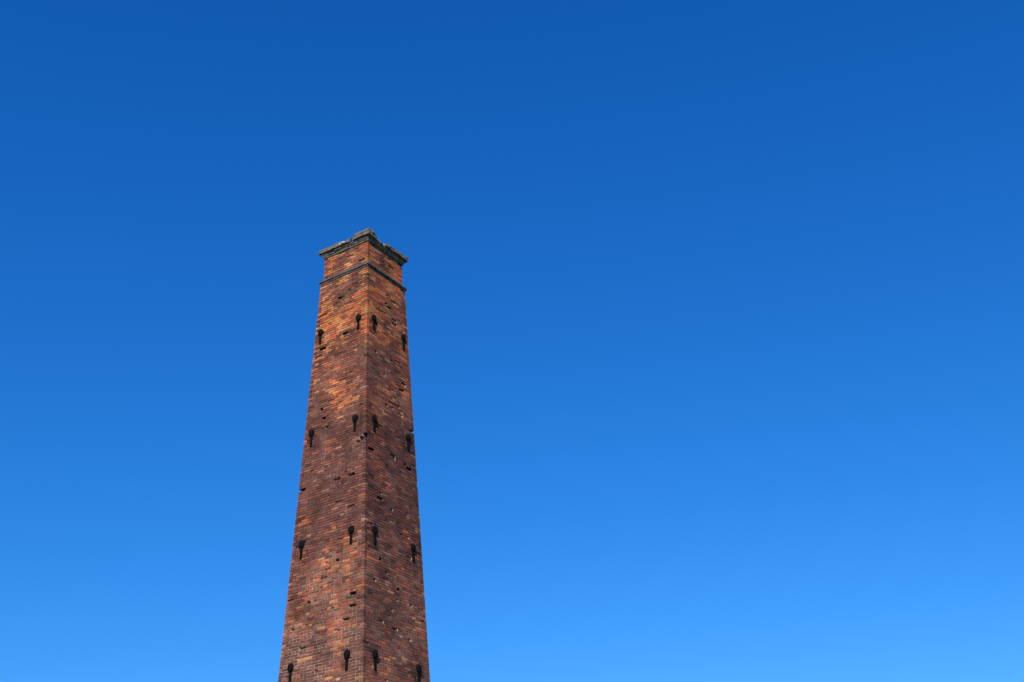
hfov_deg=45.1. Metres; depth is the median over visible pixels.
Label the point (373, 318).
tie plate
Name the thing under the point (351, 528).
tie plate
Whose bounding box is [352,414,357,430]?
tie plate
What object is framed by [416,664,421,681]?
tie plate
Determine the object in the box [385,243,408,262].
cap slab
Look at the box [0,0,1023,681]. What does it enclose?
sky
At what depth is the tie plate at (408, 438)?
32.77 m
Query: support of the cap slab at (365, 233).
on the cap corbel at (359, 239)
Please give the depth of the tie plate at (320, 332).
33.89 m
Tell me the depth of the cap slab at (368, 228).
34.73 m
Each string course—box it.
[319,261,406,289]
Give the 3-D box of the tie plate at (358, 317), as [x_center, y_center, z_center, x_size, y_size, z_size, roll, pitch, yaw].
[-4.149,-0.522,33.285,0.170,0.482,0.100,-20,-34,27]
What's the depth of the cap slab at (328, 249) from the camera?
35.24 m
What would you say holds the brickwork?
on the ground
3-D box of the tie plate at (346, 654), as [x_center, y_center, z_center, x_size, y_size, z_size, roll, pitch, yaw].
[-3.802,7.330,28.348,0.170,0.482,0.100,-20,-34,27]
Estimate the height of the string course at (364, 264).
0.074 m
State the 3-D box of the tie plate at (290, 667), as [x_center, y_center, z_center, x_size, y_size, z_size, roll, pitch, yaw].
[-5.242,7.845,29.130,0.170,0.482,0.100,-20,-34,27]
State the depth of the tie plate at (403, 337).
34.31 m
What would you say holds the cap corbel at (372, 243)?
on the brickwork
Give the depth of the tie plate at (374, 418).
31.71 m
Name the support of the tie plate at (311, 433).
attached to the brickwork
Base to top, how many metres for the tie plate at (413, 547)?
0.482 m
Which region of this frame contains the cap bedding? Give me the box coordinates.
[323,237,404,263]
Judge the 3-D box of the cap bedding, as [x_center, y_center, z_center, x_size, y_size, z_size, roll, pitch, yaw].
[-4.280,-2.328,35.613,1.703,0.024,1.696,-20,-34,27]
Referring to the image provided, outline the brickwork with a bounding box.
[278,241,429,681]
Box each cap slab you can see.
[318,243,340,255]
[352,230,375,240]
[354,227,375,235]
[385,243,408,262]
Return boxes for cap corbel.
[321,235,405,262]
[324,239,403,265]
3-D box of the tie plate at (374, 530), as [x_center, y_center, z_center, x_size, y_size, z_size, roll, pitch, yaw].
[-3.345,4.736,30.084,0.100,0.482,0.170,-20,-34,27]
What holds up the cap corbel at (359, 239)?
on the cap bedding
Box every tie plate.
[287,663,293,681]
[298,540,304,558]
[309,429,314,446]
[318,329,323,344]
[344,650,349,670]
[348,525,354,543]
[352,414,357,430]
[356,314,361,329]
[371,315,376,330]
[371,415,376,431]
[372,526,377,544]
[372,649,377,670]
[401,334,405,349]
[406,434,410,450]
[410,543,415,561]
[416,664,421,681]
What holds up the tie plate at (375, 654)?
attached to the brickwork
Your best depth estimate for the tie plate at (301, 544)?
30.72 m

